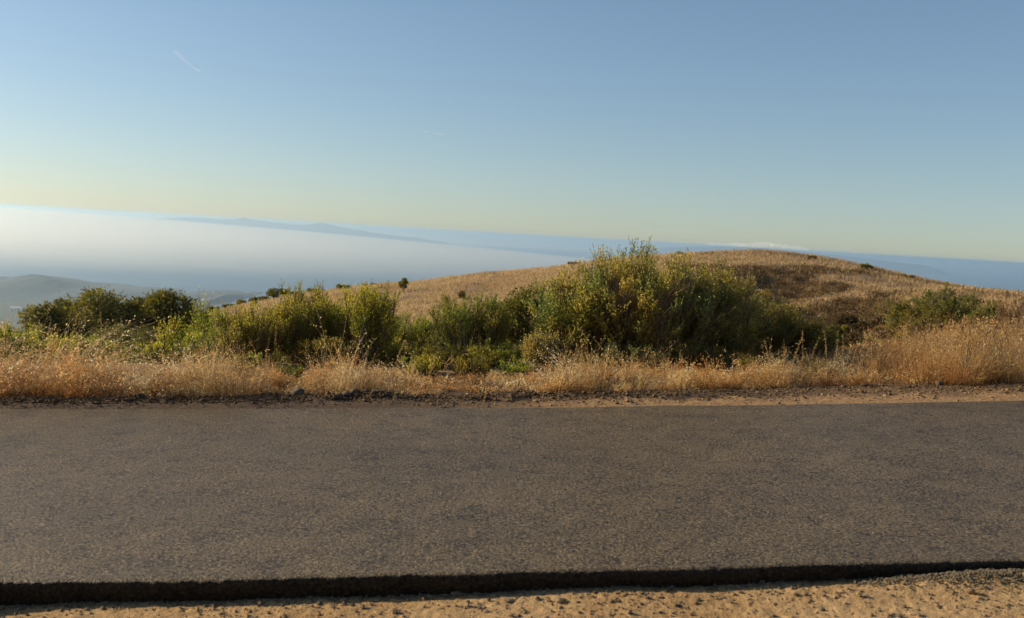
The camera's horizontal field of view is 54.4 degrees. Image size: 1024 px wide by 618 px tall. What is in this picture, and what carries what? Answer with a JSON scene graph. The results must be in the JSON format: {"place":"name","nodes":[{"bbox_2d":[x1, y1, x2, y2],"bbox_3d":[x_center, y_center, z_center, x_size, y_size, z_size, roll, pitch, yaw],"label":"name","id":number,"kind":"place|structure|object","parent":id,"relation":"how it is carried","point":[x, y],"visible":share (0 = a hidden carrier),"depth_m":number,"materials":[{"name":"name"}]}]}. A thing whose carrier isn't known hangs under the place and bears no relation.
{"place":"outdoors","nodes":[
{"label":"outdoors","id":0,"kind":"place"},
{"bbox_2d":[0,274,262,307],"bbox_3d":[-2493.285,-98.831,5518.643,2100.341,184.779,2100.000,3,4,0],"label":"coastal hills","id":1,"kind":"structure","parent":0,"point":[32,288],"depth_m":5294.57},
{"bbox_2d":[0,214,450,246],"bbox_3d":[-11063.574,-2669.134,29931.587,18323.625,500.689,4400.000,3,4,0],"label":"island hills","id":2,"kind":"structure","parent":0,"point":[254,227],"depth_m":28911.42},
{"bbox_2d":[322,355,410,392],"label":"dry grass","id":3,"kind":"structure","parent":0,"point":[386,379],"depth_m":10.07,"materials":[{"name":"beige plant"}]},
{"bbox_2d":[0,401,1023,605],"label":"road","id":4,"kind":"structure","parent":0,"point":[137,505],"depth_m":6.05,"materials":[{"name":"grey asphalt"}]},
{"bbox_2d":[0,213,1023,310],"bbox_3d":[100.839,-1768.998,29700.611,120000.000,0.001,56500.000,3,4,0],"label":"sea","id":5,"kind":"structure","parent":0,"point":[189,261],"depth_m":12644.53,"materials":[{"name":"liquid"}]},
{"bbox_2d":[0,572,1023,617],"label":"dirt shoulder","id":6,"kind":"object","parent":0,"point":[885,602],"visible":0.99,"depth_m":4.55},
{"bbox_2d":[499,597,513,602],"bbox_3d":[-0.025,1.351,4.621,0.066,0.021,0.046,7,6,42],"label":"pebble","id":7,"kind":"object","parent":6,"relation":"on","point":[506,599],"visible":1,"depth_m":4.61,"materials":[{"name":"stone"}]},
{"bbox_2d":[0,569,1023,611],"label":"asphalt crumbs","id":8,"kind":"object","parent":6,"relation":"on","point":[459,594],"visible":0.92,"depth_m":4.68,"materials":[{"name":"black asphalt"}]},
{"bbox_2d":[2,571,1023,617],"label":"dark grit","id":9,"kind":"object","parent":6,"relation":"on","point":[395,610],"visible":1,"depth_m":4.55,"materials":[{"name":"brown gravel"}]},
{"bbox_2d":[14,573,1023,617],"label":"pebbles","id":10,"kind":"object","parent":6,"relation":"on","point":[804,593],"visible":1,"depth_m":4.54,"materials":[{"name":"gravel"}]},
{"bbox_2d":[555,598,567,603],"bbox_3d":[0.228,1.344,4.586,0.058,0.025,0.040,3,4,0],"label":"pebble","id":11,"kind":"object","parent":6,"relation":"on","point":[561,600],"visible":1,"depth_m":4.58,"materials":[{"name":"stone"}]},
{"bbox_2d":[848,568,1023,594],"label":"asphalt crumbs","id":12,"kind":"object","parent":6,"relation":"on","point":[949,574],"visible":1,"depth_m":4.79,"materials":[{"name":"grey asphalt"}]},
{"bbox_2d":[967,588,975,593],"bbox_3d":[2.146,1.319,4.649,0.036,0.033,0.027,6,5,30],"label":"pebble","id":13,"kind":"object","parent":6,"relation":"on","point":[971,590],"visible":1,"depth_m":4.64,"materials":[{"name":"stone"}]},
{"bbox_2d":[0,370,1023,408],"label":"dirt verge","id":14,"kind":"structure","parent":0,"point":[998,395],"depth_m":9.52,"materials":[{"name":"soil"}]},
{"bbox_2d":[0,295,249,397],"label":"dry grass","id":15,"kind":"structure","parent":14,"relation":"on","point":[86,380],"depth_m":9.76,"materials":[{"name":"beige plant"}]},
{"bbox_2d":[146,344,321,397],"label":"dry grass","id":16,"kind":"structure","parent":14,"relation":"on","point":[278,377],"depth_m":9.86,"materials":[{"name":"beige plant"}]},
{"bbox_2d":[267,321,281,379],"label":"grass stalk","id":17,"kind":"object","parent":14,"relation":"on","point":[274,348],"depth_m":10.50,"materials":[{"name":"beige plant"}]},
{"bbox_2d":[290,388,304,394],"bbox_3d":[-2.073,0.804,9.595,0.139,0.084,0.135,3,4,0],"label":"rock","id":18,"kind":"object","parent":14,"relation":"on","point":[297,391],"visible":0.82,"depth_m":9.57,"materials":[{"name":"grey stone"}]},
{"bbox_2d":[333,393,342,398],"bbox_3d":[-1.656,0.830,9.479,0.102,0.063,0.081,3,4,0],"label":"rock","id":19,"kind":"object","parent":14,"relation":"on","point":[338,396],"visible":1,"depth_m":9.45,"materials":[{"name":"stone"}]},
{"bbox_2d":[342,391,351,395],"bbox_3d":[-1.583,0.812,9.540,0.091,0.056,0.090,3,4,0],"label":"rock","id":20,"kind":"object","parent":14,"relation":"on","point":[346,393],"visible":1,"depth_m":9.51,"materials":[{"name":"grey stone"}]},
{"bbox_2d":[350,388,359,393],"bbox_3d":[-1.522,0.802,9.603,0.079,0.067,0.099,6,5,34],"label":"rock","id":21,"kind":"object","parent":14,"relation":"on","point":[353,391],"visible":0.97,"depth_m":9.57,"materials":[{"name":"grey stone"}]},
{"bbox_2d":[371,388,384,393],"bbox_3d":[-1.300,0.801,9.613,0.135,0.062,0.093,3,4,0],"label":"rock","id":22,"kind":"object","parent":14,"relation":"on","point":[376,390],"visible":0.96,"depth_m":9.58,"materials":[{"name":"grey stone"}]},
{"bbox_2d":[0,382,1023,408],"bbox_3d":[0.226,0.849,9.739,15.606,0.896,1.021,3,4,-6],"label":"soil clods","id":23,"kind":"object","parent":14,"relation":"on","point":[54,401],"visible":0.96,"depth_m":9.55,"materials":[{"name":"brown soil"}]},
{"bbox_2d":[792,332,804,384],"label":"grass stalk","id":24,"kind":"object","parent":14,"relation":"on","point":[802,353],"depth_m":10.51,"materials":[{"name":"beige plant"}]},
{"bbox_2d":[806,340,819,380],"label":"grass stalk","id":25,"kind":"object","parent":14,"relation":"on","point":[811,359],"depth_m":10.48,"materials":[{"name":"beige plant"}]},
{"bbox_2d":[813,332,831,379],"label":"grass stalk","id":26,"kind":"object","parent":14,"relation":"on","point":[826,359],"depth_m":10.50,"materials":[{"name":"beige plant"}]},
{"bbox_2d":[842,354,867,378],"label":"grass stalk","id":27,"kind":"object","parent":14,"relation":"on","point":[856,365],"depth_m":10.50,"materials":[{"name":"beige plant"}]},
{"bbox_2d":[724,299,1023,384],"bbox_3d":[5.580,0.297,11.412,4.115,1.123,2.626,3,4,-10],"label":"dry grass","id":28,"kind":"structure","parent":14,"relation":"on","point":[889,358],"depth_m":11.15,"materials":[{"name":"beige plant"}]},
{"bbox_2d":[897,324,914,381],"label":"grass stalk","id":29,"kind":"object","parent":14,"relation":"on","point":[905,339],"depth_m":10.50,"materials":[{"name":"beige plant"}]},
{"bbox_2d":[919,349,1023,384],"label":"dry grass","id":30,"kind":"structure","parent":14,"relation":"on","point":[996,375],"depth_m":10.54,"materials":[{"name":"beige plant"}]},
{"bbox_2d":[999,322,1011,383],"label":"grass stalk","id":31,"kind":"object","parent":14,"relation":"on","point":[1011,353],"depth_m":10.50,"materials":[{"name":"beige plant"}]},
{"bbox_2d":[1011,317,1023,383],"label":"grass stalk","id":32,"kind":"object","parent":14,"relation":"on","point":[1021,351],"depth_m":10.48,"materials":[{"name":"beige plant"}]},
{"bbox_2d":[0,282,1023,398],"bbox_3d":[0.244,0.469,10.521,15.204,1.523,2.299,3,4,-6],"label":"dry grass","id":33,"kind":"structure","parent":0,"point":[441,387],"depth_m":10.43,"materials":[{"name":"beige plant"}]},
{"bbox_2d":[0,248,1023,380],"bbox_3d":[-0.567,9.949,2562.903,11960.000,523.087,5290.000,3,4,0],"label":"ground","id":34,"kind":"structure","parent":0,"point":[7,313],"depth_m":100.68,"materials":[{"name":"beige plant"}]},
{"bbox_2d":[10,306,23,310],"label":"warehouse","id":35,"kind":"structure","parent":34,"relation":"on","point":[13,308],"depth_m":4299.39,"materials":[{"name":"white"}]},
{"bbox_2d":[0,319,62,360],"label":"shrub","id":36,"kind":"object","parent":34,"relation":"on","point":[8,331],"visible":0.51,"depth_m":14.59,"materials":[{"name":"green plant"}]},
{"bbox_2d":[11,300,71,347],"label":"oak tree","id":37,"kind":"object","parent":34,"relation":"on","point":[53,319],"visible":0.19,"depth_m":55.69,"materials":[{"name":"green plant"}]},
{"bbox_2d":[53,297,79,322],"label":"oak tree","id":38,"kind":"object","parent":34,"relation":"on","point":[59,301],"visible":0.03,"depth_m":60.33,"materials":[{"name":"green plant"}]},
{"bbox_2d":[46,333,117,363],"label":"shrub","id":39,"kind":"object","parent":34,"relation":"on","point":[81,340],"visible":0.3,"depth_m":13.66,"materials":[{"name":"green plant"}]},
{"bbox_2d":[52,285,153,344],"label":"oak tree","id":40,"kind":"object","parent":34,"relation":"on","point":[109,310],"visible":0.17,"depth_m":57.28,"materials":[{"name":"green plant"}]},
{"bbox_2d":[86,320,152,356],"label":"bush","id":41,"kind":"object","parent":34,"relation":"on","point":[107,335],"visible":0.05,"depth_m":38.10,"materials":[{"name":"green plant"}]},
{"bbox_2d":[100,335,145,362],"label":"bush","id":42,"kind":"object","parent":34,"relation":"on","point":[117,350],"visible":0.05,"depth_m":26.04,"materials":[{"name":"green plant"}]},
{"bbox_2d":[117,295,159,330],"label":"oak tree","id":43,"kind":"object","parent":34,"relation":"on","point":[139,299],"visible":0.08,"depth_m":59.44,"materials":[{"name":"green plant"}]},
{"bbox_2d":[127,323,183,346],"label":"bush","id":44,"kind":"object","parent":34,"relation":"on","point":[147,337],"visible":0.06,"depth_m":41.61,"materials":[{"name":"green plant"}]},
{"bbox_2d":[135,341,181,363],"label":"shrub","id":45,"kind":"object","parent":34,"relation":"on","point":[155,343],"visible":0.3,"depth_m":13.42,"materials":[{"name":"green plant"}]},
{"bbox_2d":[133,287,204,343],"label":"oak tree","id":46,"kind":"object","parent":34,"relation":"on","point":[160,304],"visible":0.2,"depth_m":58.01,"materials":[{"name":"green plant"}]},
{"bbox_2d":[148,309,189,346],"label":"shrub","id":47,"kind":"object","parent":34,"relation":"on","point":[169,334],"visible":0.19,"depth_m":22.04,"materials":[{"name":"green plant"}]},
{"bbox_2d":[174,332,217,363],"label":"shrub","id":48,"kind":"object","parent":34,"relation":"on","point":[187,338],"visible":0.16,"depth_m":14.01,"materials":[{"name":"green plant"}]},
{"bbox_2d":[179,286,222,346],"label":"shrub","id":49,"kind":"object","parent":34,"relation":"on","point":[199,325],"visible":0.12,"depth_m":27.91,"materials":[{"name":"green plant"}]},
{"bbox_2d":[184,301,223,335],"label":"oak tree","id":50,"kind":"object","parent":34,"relation":"on","point":[199,314],"visible":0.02,"depth_m":64.93,"materials":[{"name":"green plant"}]},
{"bbox_2d":[191,318,227,343],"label":"shrub","id":51,"kind":"object","parent":34,"relation":"on","point":[208,335],"visible":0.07,"depth_m":15.59,"materials":[{"name":"green plant"}]},
{"bbox_2d":[221,303,233,307],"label":"hillside bush","id":52,"kind":"object","parent":34,"relation":"on","point":[224,305],"visible":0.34,"depth_m":129.00,"materials":[{"name":"green plant"}]},
{"bbox_2d":[236,299,246,304],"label":"hillside bush","id":53,"kind":"object","parent":34,"relation":"on","point":[240,301],"visible":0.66,"depth_m":127.24,"materials":[{"name":"green plant"}]},
{"bbox_2d":[208,299,288,363],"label":"shrub","id":54,"kind":"object","parent":34,"relation":"on","point":[256,334],"visible":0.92,"depth_m":12.28,"materials":[{"name":"green plant"}]},
{"bbox_2d":[231,351,268,374],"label":"shrub","id":55,"kind":"object","parent":34,"relation":"on","point":[251,357],"visible":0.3,"depth_m":11.38,"materials":[{"name":"green plant"}]},
{"bbox_2d":[257,296,269,299],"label":"tree","id":56,"kind":"object","parent":34,"relation":"on","point":[263,297],"visible":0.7,"depth_m":128.13,"materials":[{"name":"green plant"}]},
{"bbox_2d":[265,287,279,297],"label":"tree","id":57,"kind":"object","parent":34,"relation":"on","point":[272,293],"visible":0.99,"depth_m":126.94,"materials":[{"name":"green plant"}]},
{"bbox_2d":[278,288,289,294],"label":"tree","id":58,"kind":"object","parent":34,"relation":"on","point":[282,290],"visible":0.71,"depth_m":128.00,"materials":[{"name":"green plant"}]},
{"bbox_2d":[275,363,305,378],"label":"shrub","id":59,"kind":"object","parent":34,"relation":"on","point":[299,370],"visible":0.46,"depth_m":10.96,"materials":[{"name":"green plant"}]},
{"bbox_2d":[255,279,350,363],"bbox_3d":[-2.760,0.199,13.062,1.272,1.230,1.001,3,4,0],"label":"shrub","id":60,"kind":"object","parent":34,"relation":"on","point":[301,326],"visible":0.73,"depth_m":12.82,"materials":[{"name":"green plant"}]},
{"bbox_2d":[0,335,608,366],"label":"undergrowth","id":61,"kind":"object","parent":34,"relation":"on","point":[279,353],"visible":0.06,"depth_m":13.08,"materials":[{"name":"green plant"}]},
{"bbox_2d":[296,330,351,367],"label":"shrub","id":62,"kind":"object","parent":34,"relation":"on","point":[307,352],"visible":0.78,"depth_m":12.06,"materials":[{"name":"green plant"}]},
{"bbox_2d":[336,284,351,288],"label":"hillside bush","id":63,"kind":"object","parent":34,"relation":"on","point":[338,286],"visible":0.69,"depth_m":127.19,"materials":[{"name":"green plant"}]},
{"bbox_2d":[327,278,401,365],"bbox_3d":[-1.837,0.202,12.727,1.006,1.233,0.867,6,5,34],"label":"shrub","id":64,"kind":"object","parent":34,"relation":"on","point":[373,311],"visible":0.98,"depth_m":12.63,"materials":[{"name":"green plant"}]},
{"bbox_2d":[347,312,407,361],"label":"shrub","id":65,"kind":"object","parent":34,"relation":"on","point":[376,328],"visible":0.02,"depth_m":15.37,"materials":[{"name":"green plant"}]},
{"bbox_2d":[364,339,413,366],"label":"shrub","id":66,"kind":"object","parent":34,"relation":"on","point":[395,351],"visible":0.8,"depth_m":12.56,"materials":[{"name":"green plant"}]},
{"bbox_2d":[398,278,408,291],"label":"tree","id":67,"kind":"object","parent":34,"relation":"on","point":[403,283],"visible":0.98,"depth_m":112.09,"materials":[{"name":"green plant"}]},
{"bbox_2d":[393,351,442,375],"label":"shrub","id":68,"kind":"object","parent":34,"relation":"on","point":[425,366],"visible":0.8,"depth_m":11.30,"materials":[{"name":"green plant"}]},
{"bbox_2d":[390,309,451,362],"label":"shrub","id":69,"kind":"object","parent":34,"relation":"on","point":[411,333],"visible":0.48,"depth_m":14.11,"materials":[{"name":"green plant"}]},
{"bbox_2d":[414,318,441,334],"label":"bush","id":70,"kind":"object","parent":34,"relation":"on","point":[415,322],"visible":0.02,"depth_m":34.01,"materials":[{"name":"green plant"}]},
{"bbox_2d":[402,336,460,368],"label":"shrub","id":71,"kind":"object","parent":34,"relation":"on","point":[443,354],"visible":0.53,"depth_m":11.95,"materials":[{"name":"green plant"}]},
{"bbox_2d":[419,304,472,362],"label":"shrub","id":72,"kind":"object","parent":34,"relation":"on","point":[431,315],"visible":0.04,"depth_m":15.58,"materials":[{"name":"green plant"}]},
{"bbox_2d":[457,290,465,298],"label":"hillside bush","id":73,"kind":"object","parent":34,"relation":"on","point":[461,293],"visible":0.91,"depth_m":104.05,"materials":[{"name":"green plant"}]},
{"bbox_2d":[450,353,494,375],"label":"shrub","id":74,"kind":"object","parent":34,"relation":"on","point":[485,367],"visible":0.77,"depth_m":11.20,"materials":[{"name":"green plant"}]},
{"bbox_2d":[431,285,514,361],"bbox_3d":[-0.506,0.243,12.665,1.074,1.093,0.992,3,4,0],"label":"shrub","id":75,"kind":"object","parent":34,"relation":"on","point":[462,322],"visible":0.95,"depth_m":12.61,"materials":[{"name":"green plant"}]},
{"bbox_2d":[454,338,514,366],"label":"shrub","id":76,"kind":"object","parent":34,"relation":"on","point":[498,354],"visible":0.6,"depth_m":12.08,"materials":[{"name":"green plant"}]},
{"bbox_2d":[496,355,534,377],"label":"shrub","id":77,"kind":"object","parent":34,"relation":"on","point":[522,367],"visible":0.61,"depth_m":11.09,"materials":[{"name":"green plant"}]},
{"bbox_2d":[482,281,573,361],"bbox_3d":[0.309,1.018,22.161,2.429,3.320,2.260,7,6,43],"label":"bush","id":78,"kind":"object","parent":34,"relation":"on","point":[520,327],"visible":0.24,"depth_m":21.71,"materials":[{"name":"green plant"}]},
{"bbox_2d":[519,325,573,371],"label":"shrub","id":79,"kind":"object","parent":34,"relation":"on","point":[531,344],"visible":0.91,"depth_m":11.56,"materials":[{"name":"green plant"}]},
{"bbox_2d":[519,263,611,367],"bbox_3d":[0.750,0.126,12.475,1.261,1.409,1.120,6,5,35],"label":"shrub","id":80,"kind":"object","parent":34,"relation":"on","point":[559,320],"visible":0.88,"depth_m":12.34,"materials":[{"name":"green plant"}]},
{"bbox_2d":[601,339,674,371],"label":"shrub","id":81,"kind":"object","parent":34,"relation":"on","point":[640,355],"visible":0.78,"depth_m":11.87,"materials":[{"name":"green plant"}]},
{"bbox_2d":[557,235,740,368],"bbox_3d":[1.681,-0.039,12.701,2.393,1.813,2.104,3,4,0],"label":"shrub","id":82,"kind":"object","parent":34,"relation":"on","point":[641,317],"visible":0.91,"depth_m":12.30,"materials":[{"name":"green plant"}]},
{"bbox_2d":[663,337,735,370],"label":"shrub","id":83,"kind":"object","parent":34,"relation":"on","point":[715,352],"visible":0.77,"depth_m":12.14,"materials":[{"name":"green plant"}]},
{"bbox_2d":[665,251,774,366],"bbox_3d":[2.641,0.050,13.069,1.589,1.624,1.504,3,4,0],"label":"shrub","id":84,"kind":"object","parent":34,"relation":"on","point":[733,338],"visible":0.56,"depth_m":12.75,"materials":[{"name":"green plant"}]},
{"bbox_2d":[734,353,785,370],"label":"shrub","id":85,"kind":"object","parent":34,"relation":"on","point":[742,362],"visible":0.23,"depth_m":11.51,"materials":[{"name":"green plant"}]},
{"bbox_2d":[732,287,809,359],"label":"shrub","id":86,"kind":"object","parent":34,"relation":"on","point":[790,330],"visible":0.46,"depth_m":13.43,"materials":[{"name":"green plant"}]},
{"bbox_2d":[661,258,915,360],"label":"hill scrub","id":87,"kind":"object","parent":34,"relation":"on","point":[833,317],"visible":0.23,"depth_m":93.73,"materials":[{"name":"brown plant"}]},
{"bbox_2d":[772,315,846,357],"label":"shrub","id":88,"kind":"object","parent":34,"relation":"on","point":[830,337],"visible":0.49,"depth_m":13.61,"materials":[{"name":"green plant"}]},
{"bbox_2d":[803,358,833,367],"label":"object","id":89,"kind":"object","parent":34,"relation":"on","point":[832,362],"visible":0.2,"depth_m":11.89,"materials":[{"name":"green plant"}]},
{"bbox_2d":[791,328,850,356],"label":"bush","id":90,"kind":"object","parent":34,"relation":"on","point":[840,342],"visible":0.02,"depth_m":17.76,"materials":[{"name":"green plant"}]},
{"bbox_2d":[822,324,845,335],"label":"scrub bush","id":91,"kind":"object","parent":34,"relation":"on","point":[840,330],"visible":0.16,"depth_m":57.90,"materials":[{"name":"green plant"}]},
{"bbox_2d":[840,324,850,333],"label":"hillside bush","id":92,"kind":"object","parent":34,"relation":"on","point":[846,327],"visible":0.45,"depth_m":59.95,"materials":[{"name":"green plant"}]},
{"bbox_2d":[833,313,858,326],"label":"scrub bush","id":93,"kind":"object","parent":34,"relation":"on","point":[847,318],"visible":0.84,"depth_m":65.82,"materials":[{"name":"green plant"}]},
{"bbox_2d":[844,329,863,346],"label":"scrub bush","id":94,"kind":"object","parent":34,"relation":"on","point":[852,338],"visible":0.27,"depth_m":49.93,"materials":[{"name":"green plant"}]},
{"bbox_2d":[851,320,873,331],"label":"scrub bush","id":95,"kind":"object","parent":34,"relation":"on","point":[859,325],"visible":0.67,"depth_m":60.01,"materials":[{"name":"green plant"}]},
{"bbox_2d":[860,263,873,268],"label":"hillside bush","id":96,"kind":"object","parent":34,"relation":"on","point":[867,265],"visible":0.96,"depth_m":115.54,"materials":[{"name":"green plant"}]},
{"bbox_2d":[872,325,885,332],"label":"hillside bush","id":97,"kind":"object","parent":34,"relation":"on","point":[879,327],"visible":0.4,"depth_m":58.03,"materials":[{"name":"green plant"}]},
{"bbox_2d":[872,317,888,326],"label":"scrub bush","id":98,"kind":"object","parent":34,"relation":"on","point":[877,320],"visible":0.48,"depth_m":62.17,"materials":[{"name":"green plant"}]},
{"bbox_2d":[856,332,908,345],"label":"shrub","id":99,"kind":"object","parent":34,"relation":"on","point":[866,338],"visible":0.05,"depth_m":19.20,"materials":[{"name":"green plant"}]},
{"bbox_2d":[877,329,902,339],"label":"scrub bush","id":100,"kind":"object","parent":34,"relation":"on","point":[884,336],"visible":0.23,"depth_m":49.95,"materials":[{"name":"green plant"}]},
{"bbox_2d":[874,281,1011,337],"bbox_3d":[9.147,0.205,21.029,2.854,1.570,2.560,3,4,0],"label":"shrub","id":101,"kind":"object","parent":34,"relation":"on","point":[949,304],"visible":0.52,"depth_m":20.72,"materials":[{"name":"green plant"}]},
{"bbox_2d":[988,295,1023,339],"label":"shrub","id":102,"kind":"object","parent":34,"relation":"on","point":[1019,313],"visible":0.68,"depth_m":17.07,"materials":[{"name":"beige plant"}]},
{"bbox_2d":[0,0,1023,270],"label":"sky","id":103,"kind":"structure","parent":0,"point":[884,130],"materials":[{"name":"blue"}]},
{"bbox_2d":[545,369,584,390],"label":"dry grass","id":104,"kind":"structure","parent":0,"point":[573,379],"depth_m":10.14,"materials":[{"name":"beige plant"}]},
{"bbox_2d":[519,340,802,392],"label":"dry grass","id":105,"kind":"structure","parent":0,"point":[764,385],"depth_m":10.20,"materials":[{"name":"beige plant"}]},
{"bbox_2d":[624,246,956,275],"bbox_3d":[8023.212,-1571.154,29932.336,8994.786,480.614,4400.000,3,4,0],"label":"distant coast","id":106,"kind":"structure","parent":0,"point":[908,268],"depth_m":29460.29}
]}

